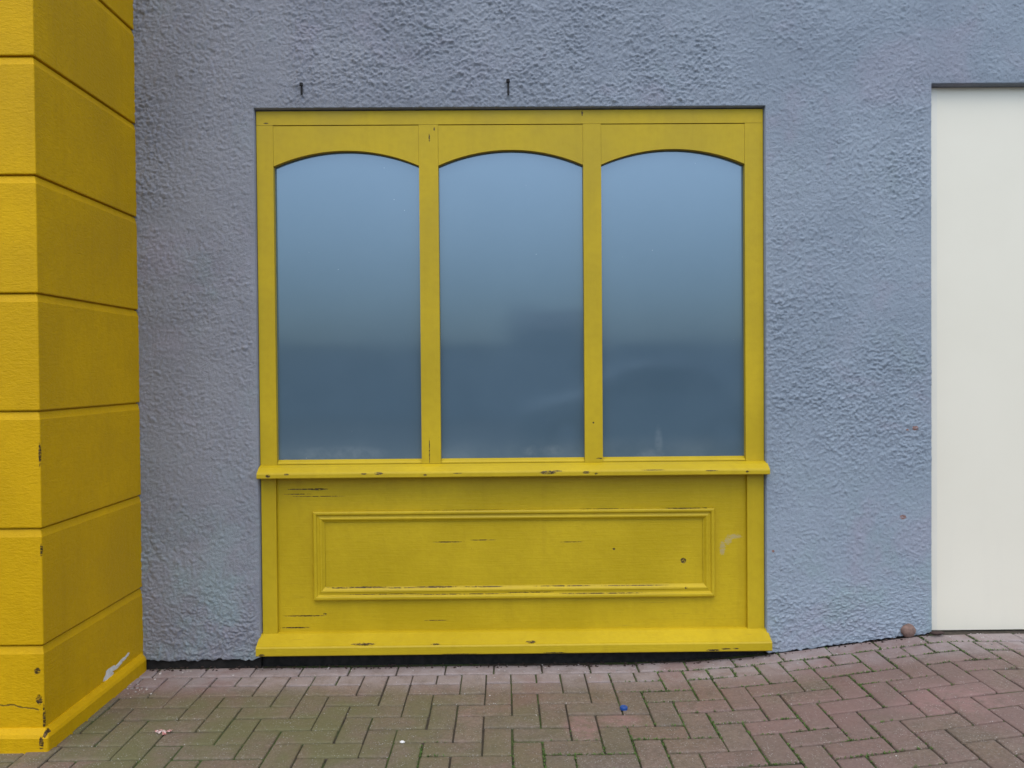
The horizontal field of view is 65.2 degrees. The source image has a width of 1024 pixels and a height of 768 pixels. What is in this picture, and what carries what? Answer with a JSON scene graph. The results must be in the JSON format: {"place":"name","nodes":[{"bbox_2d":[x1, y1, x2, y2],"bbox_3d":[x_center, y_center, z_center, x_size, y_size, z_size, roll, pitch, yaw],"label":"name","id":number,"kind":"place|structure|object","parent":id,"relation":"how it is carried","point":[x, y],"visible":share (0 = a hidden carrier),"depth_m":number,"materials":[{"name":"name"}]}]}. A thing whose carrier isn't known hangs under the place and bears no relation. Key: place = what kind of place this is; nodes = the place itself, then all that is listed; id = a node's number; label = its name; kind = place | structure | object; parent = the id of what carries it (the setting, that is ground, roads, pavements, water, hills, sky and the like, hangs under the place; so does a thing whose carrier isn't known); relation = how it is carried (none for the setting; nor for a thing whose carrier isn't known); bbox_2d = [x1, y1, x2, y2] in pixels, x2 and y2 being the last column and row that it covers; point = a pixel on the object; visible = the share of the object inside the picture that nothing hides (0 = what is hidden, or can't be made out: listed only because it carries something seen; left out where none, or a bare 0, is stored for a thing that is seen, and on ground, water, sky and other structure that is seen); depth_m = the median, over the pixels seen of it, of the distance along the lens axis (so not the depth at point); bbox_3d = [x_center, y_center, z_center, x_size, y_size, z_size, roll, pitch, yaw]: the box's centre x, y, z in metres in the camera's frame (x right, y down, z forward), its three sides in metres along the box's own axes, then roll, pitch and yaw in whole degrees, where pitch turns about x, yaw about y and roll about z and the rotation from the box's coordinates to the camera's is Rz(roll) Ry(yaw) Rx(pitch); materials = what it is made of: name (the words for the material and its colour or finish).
{"place":"outdoors","nodes":[
{"label":"outdoors","id":0,"kind":"place"},
{"bbox_2d":[0,629,1023,767],"bbox_3d":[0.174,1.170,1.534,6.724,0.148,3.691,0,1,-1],"label":"pavement","id":1,"kind":"structure","parent":0,"point":[159,708],"depth_m":2.83,"materials":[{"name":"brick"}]},
{"bbox_2d":[0,0,145,753],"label":"pillar","id":2,"kind":"structure","parent":1,"relation":"on","point":[72,657],"depth_m":2.80,"materials":[{"name":"yellow paint"}]},
{"bbox_2d":[155,729,172,734],"bbox_3d":[-1.207,1.200,2.765,0.054,0.007,0.039,0,1,22],"label":"paper scrap","id":3,"kind":"object","parent":1,"relation":"on","point":[162,731],"visible":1,"depth_m":2.76,"materials":[{"name":"white paper"}]},
{"bbox_2d":[149,634,928,671],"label":"wall foot dirt","id":4,"kind":"structure","parent":1,"relation":"on","point":[591,664],"depth_m":3.37,"materials":[{"name":"black soil"}]},
{"bbox_2d":[130,0,1023,668],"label":"rendered wall","id":5,"kind":"structure","parent":1,"relation":"on","point":[838,92],"depth_m":3.36,"materials":[{"name":"paint"}]},
{"bbox_2d":[256,109,771,656],"bbox_3d":[0.002,-0.015,3.379,2.152,2.278,0.125,0,1,-1],"label":"shop window","id":6,"kind":"structure","parent":5,"relation":"attached to","point":[510,381],"depth_m":3.40,"materials":[{"name":"yellow paint"}]},
{"bbox_2d":[931,87,1023,629],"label":"door sheet","id":7,"kind":"object","parent":5,"relation":"attached to","point":[977,342],"depth_m":3.43,"materials":[{"name":"white plastic"}]},
{"bbox_2d":[620,705,627,710],"bbox_3d":[0.408,1.183,2.925,0.028,0.011,0.028,0,1,-1],"label":"bottle cap","id":8,"kind":"object","parent":1,"relation":"on","point":[623,707],"visible":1,"depth_m":2.92,"materials":[{"name":"blue plastic"}]},
{"bbox_2d":[417,636,1020,767],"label":"moss","id":9,"kind":"object","parent":1,"relation":"on","point":[786,718],"visible":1,"depth_m":2.99,"materials":[{"name":"green plant"}]},
{"bbox_2d":[900,623,915,637],"bbox_3d":[1.679,1.045,3.388,0.065,0.061,0.033,0,1,-1],"label":"stone","id":10,"kind":"object","parent":1,"relation":"on","point":[908,630],"visible":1,"depth_m":3.38,"materials":[{"name":"pink stone"}]},
{"bbox_2d":[929,631,943,635],"bbox_3d":[1.793,1.051,3.373,0.063,0.020,0.023,0,1,-1],"label":"rubble lump","id":11,"kind":"object","parent":1,"relation":"on","point":[937,633],"visible":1,"depth_m":3.37,"materials":[{"name":"stone"}]},
{"bbox_2d":[83,633,1021,767],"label":"grit","id":12,"kind":"object","parent":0,"point":[494,677],"visible":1,"depth_m":3.28,"materials":[{"name":"grey gravel"}]}
]}

